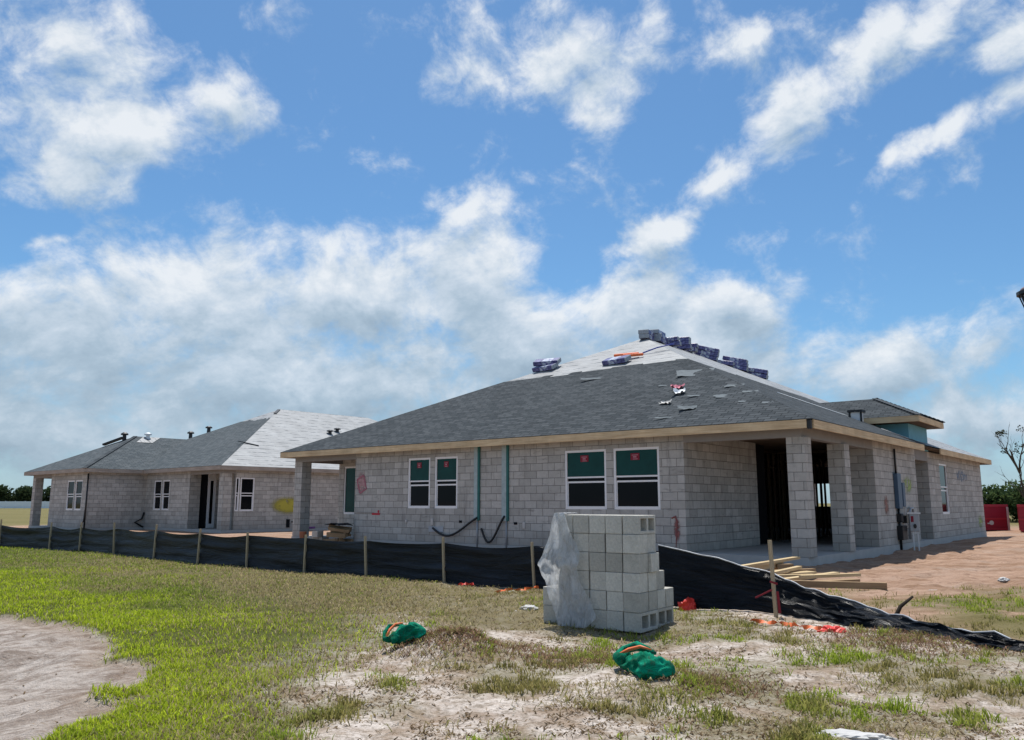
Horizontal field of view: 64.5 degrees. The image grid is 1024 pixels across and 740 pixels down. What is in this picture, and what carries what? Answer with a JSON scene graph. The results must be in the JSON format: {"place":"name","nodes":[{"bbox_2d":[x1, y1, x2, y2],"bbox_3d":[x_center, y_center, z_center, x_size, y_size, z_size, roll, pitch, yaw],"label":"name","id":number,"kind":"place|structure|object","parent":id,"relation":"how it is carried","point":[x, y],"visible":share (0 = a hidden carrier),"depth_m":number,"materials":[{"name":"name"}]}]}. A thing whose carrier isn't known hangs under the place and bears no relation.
{"place":"outdoors","nodes":[
{"label":"outdoors","id":0,"kind":"place"},
{"bbox_2d":[0,546,455,739],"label":"grass","id":1,"kind":"structure","parent":0,"point":[121,720],"depth_m":8.70,"materials":[{"name":"plant"}]},
{"bbox_2d":[0,503,1023,739],"bbox_3d":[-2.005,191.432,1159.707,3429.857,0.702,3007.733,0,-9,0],"label":"ground","id":2,"kind":"structure","parent":0,"point":[992,557],"depth_m":7.17,"materials":[{"name":"plant"}]},
{"bbox_2d":[0,484,15,500],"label":"distant tree","id":3,"kind":"object","parent":2,"relation":"on","point":[5,491],"visible":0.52,"depth_m":231.44,"materials":[{"name":"green plant"}]},
{"bbox_2d":[0,501,49,507],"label":"white fence","id":4,"kind":"object","parent":2,"relation":"on","point":[16,504],"visible":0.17,"depth_m":202.21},
{"bbox_2d":[14,485,50,500],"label":"distant tree","id":5,"kind":"object","parent":2,"relation":"on","point":[23,493],"visible":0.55,"depth_m":230.28,"materials":[{"name":"green plant"}]},
{"bbox_2d":[24,409,377,532],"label":"house","id":6,"kind":"structure","parent":2,"relation":"on","point":[238,477],"depth_m":41.49,"materials":[{"name":"concrete"}]},
{"bbox_2d":[66,480,74,509],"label":"window","id":7,"kind":"structure","parent":6,"relation":"in","point":[70,491],"depth_m":42.05,"materials":[{"name":"white plastic"}]},
{"bbox_2d":[74,480,82,509],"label":"window","id":8,"kind":"structure","parent":6,"relation":"in","point":[78,493],"depth_m":41.37,"materials":[{"name":"white plastic"}]},
{"bbox_2d":[153,480,161,509],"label":"window","id":9,"kind":"structure","parent":6,"relation":"in","point":[158,484],"depth_m":41.92,"materials":[{"name":"white plastic"}]},
{"bbox_2d":[161,480,169,509],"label":"window","id":10,"kind":"structure","parent":6,"relation":"in","point":[166,483],"depth_m":41.33,"materials":[{"name":"white plastic"}]},
{"bbox_2d":[198,474,207,527],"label":"dark doorway","id":11,"kind":"structure","parent":6,"relation":"in","point":[204,478],"depth_m":40.28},
{"bbox_2d":[205,474,215,527],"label":"porch door","id":12,"kind":"structure","parent":6,"relation":"in","point":[211,492],"depth_m":40.45,"materials":[{"name":"white plastic"}]},
{"bbox_2d":[234,477,239,510],"bbox_3d":[-12.914,5.830,38.095,0.082,1.560,0.200,-8,-12,41],"label":"window","id":13,"kind":"structure","parent":6,"relation":"in","point":[237,478],"depth_m":38.10,"materials":[{"name":"white plastic"}]},
{"bbox_2d":[239,478,254,510],"bbox_3d":[-12.572,5.892,38.475,0.082,1.560,0.730,-8,-12,41],"label":"window","id":14,"kind":"structure","parent":6,"relation":"in","point":[247,484],"depth_m":38.49,"materials":[{"name":"white plastic"}]},
{"bbox_2d":[0,519,657,588],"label":"silt fence","id":15,"kind":"object","parent":2,"relation":"on","point":[515,567],"visible":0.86,"depth_m":15.91,"materials":[{"name":"fabric"}]},
{"bbox_2d":[322,538,353,541],"bbox_3d":[-5.705,5.577,26.581,0.832,0.164,0.636,-7,-15,38],"label":"wood stack","id":16,"kind":"object","parent":2,"relation":"on","point":[342,539],"visible":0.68,"depth_m":26.40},
{"bbox_2d":[326,531,350,537],"bbox_3d":[-5.711,5.380,26.617,0.816,0.204,0.611,0,-9,19],"label":"wood stack","id":17,"kind":"object","parent":16,"relation":"on","point":[335,534],"visible":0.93,"depth_m":26.36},
{"bbox_2d":[328,525,351,532],"bbox_3d":[-5.681,5.208,26.694,0.783,0.161,0.716,7,-6,0],"label":"wood stack","id":18,"kind":"object","parent":17,"relation":"on","point":[345,529],"visible":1,"depth_m":26.51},
{"bbox_2d":[382,622,425,643],"bbox_3d":[-1.004,2.417,7.475,0.448,0.199,0.258,-4,-10,22],"label":"sandbag","id":19,"kind":"object","parent":2,"relation":"on","point":[402,633],"visible":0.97,"depth_m":7.41,"materials":[{"name":"green fabric"}]},
{"bbox_2d":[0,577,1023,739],"bbox_3d":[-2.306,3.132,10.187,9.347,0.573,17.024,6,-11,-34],"label":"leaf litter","id":20,"kind":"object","parent":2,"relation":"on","point":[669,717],"visible":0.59,"depth_m":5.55,"materials":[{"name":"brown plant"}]},
{"bbox_2d":[1,572,1023,739],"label":"weeds","id":21,"kind":"object","parent":2,"relation":"on","point":[807,704],"visible":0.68,"depth_m":5.95,"materials":[{"name":"green plant"}]},
{"bbox_2d":[496,586,538,592],"bbox_3d":[0.104,3.390,12.531,0.759,0.088,0.244,3,-10,-19],"label":"warning tape","id":22,"kind":"object","parent":2,"relation":"on","point":[518,589],"visible":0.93,"depth_m":12.47,"materials":[{"name":"orange plastic"}]},
{"bbox_2d":[520,605,538,609],"bbox_3d":[0.220,3.036,10.393,0.260,0.068,0.174,4,-10,-23],"label":"plastic scrap","id":23,"kind":"object","parent":2,"relation":"on","point":[529,607],"visible":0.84,"depth_m":10.34,"materials":[{"name":"white plastic"}]},
{"bbox_2d":[543,605,556,622],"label":"concrete block","id":24,"kind":"object","parent":2,"relation":"on","point":[548,613],"depth_m":9.36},
{"bbox_2d":[543,586,551,604],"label":"concrete block","id":25,"kind":"object","parent":24,"relation":"on","point":[546,600],"depth_m":9.41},
{"bbox_2d":[591,609,606,629],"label":"concrete block","id":26,"kind":"object","parent":2,"relation":"on","point":[600,620],"depth_m":8.96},
{"bbox_2d":[590,590,606,609],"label":"concrete block","id":27,"kind":"object","parent":26,"relation":"on","point":[598,598],"depth_m":9.00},
{"bbox_2d":[590,571,605,590],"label":"concrete block","id":28,"kind":"object","parent":27,"relation":"on","point":[597,580],"depth_m":9.04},
{"bbox_2d":[589,552,605,571],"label":"concrete block","id":29,"kind":"object","parent":28,"relation":"on","point":[597,561],"depth_m":9.07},
{"bbox_2d":[589,533,605,551],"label":"concrete block","id":30,"kind":"object","parent":29,"relation":"on","point":[597,542],"depth_m":9.11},
{"bbox_2d":[589,515,605,533],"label":"concrete block","id":31,"kind":"object","parent":30,"relation":"on","point":[597,524],"depth_m":9.13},
{"bbox_2d":[607,610,623,630],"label":"concrete block","id":32,"kind":"object","parent":2,"relation":"on","point":[615,619],"depth_m":8.85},
{"bbox_2d":[607,591,623,611],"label":"concrete block","id":33,"kind":"object","parent":32,"relation":"on","point":[615,600],"depth_m":8.88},
{"bbox_2d":[606,572,623,591],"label":"concrete block","id":34,"kind":"object","parent":33,"relation":"on","point":[614,581],"depth_m":8.92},
{"bbox_2d":[606,553,623,571],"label":"concrete block","id":35,"kind":"object","parent":34,"relation":"on","point":[614,562],"depth_m":8.95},
{"bbox_2d":[606,534,622,552],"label":"concrete block","id":36,"kind":"object","parent":35,"relation":"on","point":[614,543],"depth_m":8.97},
{"bbox_2d":[605,515,622,533],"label":"concrete block","id":37,"kind":"object","parent":36,"relation":"on","point":[614,524],"depth_m":9.00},
{"bbox_2d":[280,339,991,565],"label":"house","id":38,"kind":"structure","parent":2,"relation":"on","point":[518,462],"depth_m":23.07,"materials":[{"name":"concrete"}]},
{"bbox_2d":[343,466,355,513],"bbox_3d":[-5.645,4.424,29.892,1.580,1.750,0.082,-7,-12,38],"label":"window","id":39,"kind":"structure","parent":38,"relation":"in","point":[349,481],"depth_m":30.20,"materials":[{"name":"glass"}]},
{"bbox_2d":[408,458,429,507],"bbox_3d":[-2.854,3.499,25.140,0.960,1.540,0.082,-7,-12,38],"label":"window","id":40,"kind":"structure","parent":38,"relation":"in","point":[419,468],"depth_m":25.16,"materials":[{"name":"white plastic"}]},
{"bbox_2d":[435,456,457,507],"bbox_3d":[-1.959,3.383,24.427,0.940,1.540,0.082,-7,-12,38],"label":"window","id":41,"kind":"structure","parent":38,"relation":"in","point":[446,468],"depth_m":24.45,"materials":[{"name":"white plastic"}]},
{"bbox_2d":[532,363,558,371],"bbox_3d":[1.229,-0.099,30.162,1.000,0.165,0.400,-9,13,44],"label":"shingle bundle","id":42,"kind":"object","parent":38,"relation":"on","point":[552,366],"visible":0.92,"depth_m":29.95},
{"bbox_2d":[533,357,560,365],"bbox_3d":[1.308,-0.303,30.274,1.000,0.165,0.400,-4,17,24],"label":"shingle bundle","id":43,"kind":"object","parent":42,"relation":"on","point":[541,362],"visible":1,"depth_m":30.16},
{"bbox_2d":[565,449,606,508],"bbox_3d":[1.946,2.873,21.314,1.300,1.540,0.082,-7,-12,38],"label":"window","id":44,"kind":"structure","parent":38,"relation":"in","point":[585,470],"depth_m":21.32,"materials":[{"name":"white plastic"}]},
{"bbox_2d":[602,355,631,365],"bbox_3d":[3.595,-0.339,27.929,1.000,0.165,0.400,-9,13,44],"label":"shingle bundle","id":45,"kind":"object","parent":38,"relation":"on","point":[617,360],"visible":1,"depth_m":27.76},
{"bbox_2d":[614,352,643,356],"bbox_3d":[4.030,-0.525,28.073,1.100,0.100,0.210,-5,15,27],"label":"orange tool","id":46,"kind":"object","parent":38,"relation":"on","point":[632,354],"visible":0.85,"depth_m":27.99,"materials":[{"name":"plastic"}]},
{"bbox_2d":[613,446,660,509],"bbox_3d":[3.137,2.717,20.363,1.320,1.540,0.082,-7,-12,38],"label":"window","id":47,"kind":"structure","parent":38,"relation":"in","point":[636,470],"depth_m":20.37,"materials":[{"name":"white plastic"}]},
{"bbox_2d":[639,334,653,340],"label":"shingle bundle","id":48,"kind":"object","parent":38,"relation":"on","point":[646,336],"visible":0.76,"depth_m":30.51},
{"bbox_2d":[638,329,653,336],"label":"shingle bundle","id":49,"kind":"object","parent":48,"relation":"on","point":[647,331],"visible":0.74,"depth_m":30.52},
{"bbox_2d":[654,337,667,344],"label":"shingle bundle","id":50,"kind":"object","parent":38,"relation":"on","point":[660,340],"visible":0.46,"depth_m":31.24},
{"bbox_2d":[668,341,681,346],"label":"shingle bundle","id":51,"kind":"object","parent":38,"relation":"on","point":[677,343],"visible":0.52,"depth_m":31.96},
{"bbox_2d":[667,336,680,341],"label":"shingle bundle","id":52,"kind":"object","parent":51,"relation":"on","point":[675,338],"visible":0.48,"depth_m":31.97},
{"bbox_2d":[670,388,684,394],"bbox_3d":[4.517,0.575,22.045,0.365,0.171,0.307,-5,15,27],"label":"wrapper paper","id":53,"kind":"object","parent":38,"relation":"on","point":[676,391],"visible":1,"depth_m":22.08,"materials":[{"name":"paper"}]},
{"bbox_2d":[676,344,691,349],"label":"shingle bundle","id":54,"kind":"object","parent":38,"relation":"on","point":[686,347],"visible":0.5,"depth_m":32.68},
{"bbox_2d":[677,405,696,408],"bbox_3d":[4.410,0.951,20.502,0.515,0.078,0.258,-3,16,19],"label":"shingle scrap","id":55,"kind":"object","parent":38,"relation":"on","point":[687,407],"visible":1,"depth_m":20.52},
{"bbox_2d":[676,368,714,375],"bbox_3d":[5.297,0.083,23.759,1.175,0.035,0.669,-5,15,27],"label":"shingle scrap","id":56,"kind":"object","parent":38,"relation":"on","point":[685,372],"visible":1,"depth_m":23.90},
{"bbox_2d":[694,353,717,361],"bbox_3d":[8.014,-0.521,33.680,1.000,0.165,0.400,10,-4,22],"label":"shingle bundle","id":57,"kind":"object","parent":38,"relation":"on","point":[713,358],"visible":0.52,"depth_m":33.43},
{"bbox_2d":[697,350,718,357],"bbox_3d":[8.078,-0.685,33.720,1.000,0.165,0.400,10,-3,21],"label":"shingle bundle","id":58,"kind":"object","parent":57,"relation":"on","point":[709,353],"visible":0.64,"depth_m":33.51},
{"bbox_2d":[698,345,719,352],"bbox_3d":[8.104,-0.856,33.714,1.000,0.165,0.400,13,-4,19],"label":"shingle bundle","id":59,"kind":"object","parent":58,"relation":"on","point":[705,348],"visible":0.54,"depth_m":33.51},
{"bbox_2d":[717,360,734,365],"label":"shingle bundle","id":60,"kind":"object","parent":38,"relation":"on","point":[729,363],"visible":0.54,"depth_m":33.42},
{"bbox_2d":[730,365,748,371],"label":"shingle bundle","id":61,"kind":"object","parent":38,"relation":"on","point":[743,368],"visible":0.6,"depth_m":33.42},
{"bbox_2d":[724,360,748,366],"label":"shingle bundle","id":62,"kind":"object","parent":61,"relation":"on","point":[745,364],"visible":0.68,"depth_m":33.47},
{"bbox_2d":[722,356,747,362],"bbox_3d":[9.302,-0.415,33.816,1.000,0.165,0.400,11,-2,26],"label":"shingle bundle","id":63,"kind":"object","parent":62,"relation":"on","point":[734,359],"visible":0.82,"depth_m":33.64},
{"bbox_2d":[747,371,768,378],"bbox_3d":[10.119,0.206,33.753,1.000,0.165,0.400,12,-1,28],"label":"shingle bundle","id":64,"kind":"object","parent":38,"relation":"on","point":[764,376],"visible":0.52,"depth_m":33.49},
{"bbox_2d":[748,367,767,374],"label":"shingle bundle","id":65,"kind":"object","parent":64,"relation":"on","point":[760,371],"visible":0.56,"depth_m":33.55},
{"bbox_2d":[755,444,767,543],"bbox_3d":[7.080,3.568,23.391,0.050,2.840,1.100,-7,-12,38],"label":"dark doorway","id":66,"kind":"structure","parent":38,"relation":"in","point":[761,486],"depth_m":23.56,"materials":[{"name":"black"}]},
{"bbox_2d":[939,463,949,513],"bbox_3d":[15.150,4.174,28.520,0.082,1.740,1.170,-7,-12,38],"label":"window","id":67,"kind":"structure","parent":38,"relation":"in","point":[942,467],"depth_m":28.66,"materials":[{"name":"white plastic"}]},
{"bbox_2d":[624,610,657,632],"bbox_3d":[1.414,2.741,8.887,0.203,0.203,0.403,-7,-12,36],"label":"concrete block","id":68,"kind":"object","parent":2,"relation":"on","point":[641,622],"depth_m":8.77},
{"bbox_2d":[623,592,648,612],"bbox_3d":[1.349,2.523,8.832,0.203,0.203,0.197,-7,-11,35],"label":"concrete block","id":69,"kind":"object","parent":68,"relation":"on","point":[635,602],"depth_m":8.76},
{"bbox_2d":[623,573,647,592],"bbox_3d":[1.347,2.320,8.871,0.203,0.203,0.197,-7,-11,35],"label":"concrete block","id":70,"kind":"object","parent":69,"relation":"on","point":[635,582],"depth_m":8.80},
{"bbox_2d":[623,553,647,572],"bbox_3d":[1.356,2.116,8.905,0.203,0.203,0.197,-7,-12,36],"label":"concrete block","id":71,"kind":"object","parent":70,"relation":"on","point":[635,563],"depth_m":8.83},
{"bbox_2d":[623,534,647,553],"bbox_3d":[1.354,1.911,8.931,0.203,0.203,0.197,-7,-11,36],"label":"concrete block","id":72,"kind":"object","parent":71,"relation":"on","point":[634,543],"depth_m":8.86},
{"bbox_2d":[648,590,656,610],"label":"concrete block","id":73,"kind":"object","parent":68,"relation":"on","point":[652,599],"depth_m":8.94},
{"bbox_2d":[647,572,656,591],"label":"concrete block","id":74,"kind":"object","parent":73,"relation":"on","point":[652,581],"depth_m":8.96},
{"bbox_2d":[647,552,658,571],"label":"concrete block","id":75,"kind":"object","parent":74,"relation":"on","point":[653,561],"depth_m":8.96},
{"bbox_2d":[647,534,655,552],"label":"concrete block","id":76,"kind":"object","parent":75,"relation":"on","point":[651,545],"depth_m":9.04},
{"bbox_2d":[623,515,655,533],"bbox_3d":[1.420,1.722,9.054,0.203,0.203,0.403,-7,-11,35],"label":"concrete block","id":77,"kind":"object","parent":76,"relation":"on","point":[638,524],"depth_m":8.93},
{"bbox_2d":[613,641,675,679],"bbox_3d":[0.998,2.237,6.236,0.302,0.227,0.599,3,-10,-19],"label":"sandbag","id":78,"kind":"object","parent":2,"relation":"on","point":[644,661],"visible":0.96,"depth_m":6.08,"materials":[{"name":"green fabric"}]},
{"bbox_2d":[656,606,673,627],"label":"concrete block","id":79,"kind":"object","parent":2,"relation":"on","point":[666,615],"depth_m":9.18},
{"bbox_2d":[657,589,665,608],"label":"concrete block","id":80,"kind":"object","parent":79,"relation":"on","point":[661,603],"depth_m":9.11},
{"bbox_2d":[656,570,664,589],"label":"concrete block","id":81,"kind":"object","parent":80,"relation":"on","point":[660,578],"depth_m":9.15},
{"bbox_2d":[664,587,673,606],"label":"concrete block","id":82,"kind":"object","parent":79,"relation":"on","point":[669,598],"depth_m":9.27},
{"bbox_2d":[678,597,696,610],"bbox_3d":[2.411,3.206,11.122,0.275,0.186,0.188,0,-9,0],"label":"red bag","id":83,"kind":"object","parent":2,"relation":"on","point":[688,603],"visible":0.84,"depth_m":11.07,"materials":[{"name":"plastic"}]},
{"bbox_2d":[755,540,780,616],"bbox_3d":[3.171,2.655,10.111,0.305,1.052,0.096,-1,-9,9],"label":"survey stake","id":84,"kind":"object","parent":2,"relation":"on","point":[775,599],"visible":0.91,"depth_m":10.08,"materials":[{"name":"brown wood"}]},
{"bbox_2d":[774,563,793,569],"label":"lumber board","id":85,"kind":"object","parent":2,"relation":"on","point":[783,566],"visible":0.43,"depth_m":15.85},
{"bbox_2d":[752,562,783,569],"bbox_3d":[4.800,3.776,15.569,0.140,0.130,1.667,-8,-12,41],"label":"lumber board","id":86,"kind":"object","parent":85,"relation":"on","point":[764,567],"visible":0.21,"depth_m":15.54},
{"bbox_2d":[743,556,799,566],"bbox_3d":[4.985,3.718,15.706,0.120,0.110,2.384,-9,-13,44],"label":"lumber board","id":87,"kind":"object","parent":86,"relation":"on","point":[755,564],"visible":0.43,"depth_m":15.75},
{"bbox_2d":[749,619,822,629],"bbox_3d":[3.080,2.836,9.072,0.097,0.070,0.968,9,-13,-43],"label":"warning tape","id":88,"kind":"object","parent":2,"relation":"on","point":[806,627],"visible":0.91,"depth_m":9.09,"materials":[{"name":"orange plastic"}]},
{"bbox_2d":[777,571,816,574],"bbox_3d":[4.875,3.682,14.622,1.366,0.070,0.240,4,-10,-23],"label":"lumber board","id":89,"kind":"object","parent":2,"relation":"on","point":[804,572],"visible":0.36,"depth_m":14.70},
{"bbox_2d":[785,572,839,579],"bbox_3d":[5.100,3.549,13.935,1.812,0.070,0.130,8,-12,-39],"label":"lumber board","id":90,"kind":"object","parent":2,"relation":"on","point":[794,578],"visible":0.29,"depth_m":13.75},
{"bbox_2d":[778,574,812,577],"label":"lumber board","id":91,"kind":"object","parent":90,"relation":"on","point":[786,575],"visible":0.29,"depth_m":13.90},
{"bbox_2d":[775,566,801,573],"bbox_3d":[4.725,3.569,14.362,0.100,0.090,1.954,-8,-12,39],"label":"lumber board","id":92,"kind":"object","parent":91,"relation":"on","point":[785,570],"visible":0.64,"depth_m":14.60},
{"bbox_2d":[799,573,860,578],"bbox_3d":[5.300,3.426,13.524,1.141,0.060,0.090,3,-10,-15],"label":"lumber board","id":93,"kind":"object","parent":90,"relation":"on","point":[830,575],"visible":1,"depth_m":13.48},
{"bbox_2d":[817,625,845,632],"bbox_3d":[3.409,2.760,8.648,0.323,0.077,0.153,-2,-10,13],"label":"red bag","id":94,"kind":"object","parent":2,"relation":"on","point":[833,628],"visible":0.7,"depth_m":8.62,"materials":[{"name":"plastic"}]},
{"bbox_2d":[813,578,859,581],"bbox_3d":[5.500,3.580,13.752,0.894,0.050,0.200,5,-10,-26],"label":"lumber board","id":95,"kind":"object","parent":2,"relation":"on","point":[852,580],"visible":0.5,"depth_m":13.80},
{"bbox_2d":[792,580,886,589],"bbox_3d":[5.000,3.372,12.758,1.643,0.110,0.100,-2,-10,13],"label":"lumber board","id":96,"kind":"object","parent":2,"relation":"on","point":[844,584],"visible":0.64,"depth_m":12.67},
{"bbox_2d":[658,544,1023,650],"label":"silt fence","id":97,"kind":"object","parent":2,"relation":"on","point":[706,581],"visible":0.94,"depth_m":10.47,"materials":[{"name":"fabric"}]},
{"bbox_2d":[818,728,897,739],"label":"plastic scrap","id":98,"kind":"object","parent":2,"relation":"on","point":[851,734],"visible":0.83,"depth_m":4.70,"materials":[{"name":"white plastic"}]},
{"bbox_2d":[894,596,913,613],"bbox_3d":[4.414,2.758,9.229,0.406,0.363,0.058,4,-10,-24],"label":"stick","id":99,"kind":"object","parent":2,"relation":"on","point":[900,606],"visible":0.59,"depth_m":9.23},
{"bbox_2d":[906,512,920,550],"bbox_3d":[11.633,4.720,23.428,0.348,1.206,0.200,-3,-10,20],"label":"utility pedestal","id":100,"kind":"object","parent":2,"relation":"on","point":[914,525],"visible":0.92,"depth_m":23.42,"materials":[{"name":"white metal"}]},
{"bbox_2d":[983,504,1009,529],"bbox_3d":[23.192,7.614,42.197,2.485,1.250,4.655,0,-9,0],"label":"dumpster","id":101,"kind":"object","parent":2,"relation":"on","point":[996,516],"visible":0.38,"depth_m":39.95,"materials":[{"name":"red paint"}]},
{"bbox_2d":[982,483,1017,512],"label":"shrub","id":102,"kind":"object","parent":2,"relation":"on","point":[996,495],"visible":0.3,"depth_m":57.99,"materials":[{"name":"green plant"}]},
{"bbox_2d":[994,424,1023,497],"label":"bare tree","id":103,"kind":"object","parent":2,"relation":"on","point":[1001,432],"visible":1,"depth_m":55.16,"materials":[{"name":"brown plant"}]},
{"bbox_2d":[1000,479,1023,521],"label":"shrub","id":104,"kind":"object","parent":2,"relation":"on","point":[1019,498],"visible":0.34,"depth_m":59.50,"materials":[{"name":"green plant"}]},
{"bbox_2d":[1016,287,1023,306],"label":"street lamp","id":105,"kind":"object","parent":2,"relation":"on","point":[1020,294],"visible":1,"depth_m":20.60,"materials":[{"name":"black metal"}]},
{"bbox_2d":[1017,504,1023,531],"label":"dumpster","id":106,"kind":"object","parent":2,"relation":"on","point":[1020,509],"visible":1,"depth_m":38.14,"materials":[{"name":"red paint"}]},
{"bbox_2d":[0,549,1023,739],"bbox_3d":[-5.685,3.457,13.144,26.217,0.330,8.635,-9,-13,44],"label":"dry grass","id":107,"kind":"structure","parent":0,"point":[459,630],"depth_m":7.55,"materials":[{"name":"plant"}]},
{"bbox_2d":[0,0,1023,502],"label":"sky","id":108,"kind":"structure","parent":0,"point":[217,214],"materials":[{"name":"blue"}]},
{"bbox_2d":[584,589,590,597],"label":"concrete block","id":109,"kind":"object","parent":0,"point":[587,591],"depth_m":9.10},
{"bbox_2d":[577,570,589,589],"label":"concrete block","id":110,"kind":"object","parent":109,"relation":"on","point":[584,577],"depth_m":9.13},
{"bbox_2d":[577,551,589,570],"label":"concrete block","id":111,"kind":"object","parent":110,"relation":"on","point":[583,564],"depth_m":9.17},
{"bbox_2d":[573,533,589,551],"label":"concrete block","id":112,"kind":"object","parent":111,"relation":"on","point":[581,540],"depth_m":9.22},
{"bbox_2d":[573,514,595,532],"bbox_3d":[0.900,1.781,9.416,0.203,0.203,0.403,-7,-11,35],"label":"concrete block","id":113,"kind":"object","parent":112,"relation":"on","point":[580,523],"depth_m":9.25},
{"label":"concrete block","id":114,"kind":"object","parent":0,"visible":0},
{"bbox_2d":[565,514,588,532],"bbox_3d":[0.732,1.803,9.550,0.203,0.203,0.403,-7,-11,36],"label":"concrete block","id":115,"kind":"object","parent":114,"relation":"on","point":[569,518],"depth_m":9.36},
{"bbox_2d":[538,512,595,627],"bbox_3d":[0.705,2.265,9.295,0.748,1.251,0.396,-7,-12,39],"label":"plastic sheet","id":116,"kind":"object","parent":115,"relation":"hanging from","point":[569,598],"visible":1,"depth_m":9.21,"materials":[{"name":"white"}]},
{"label":"concrete block","id":117,"kind":"object","parent":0,"visible":0},
{"bbox_2d":[312,531,322,536],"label":"concrete block","id":118,"kind":"object","parent":117,"relation":"on","point":[317,533],"depth_m":26.60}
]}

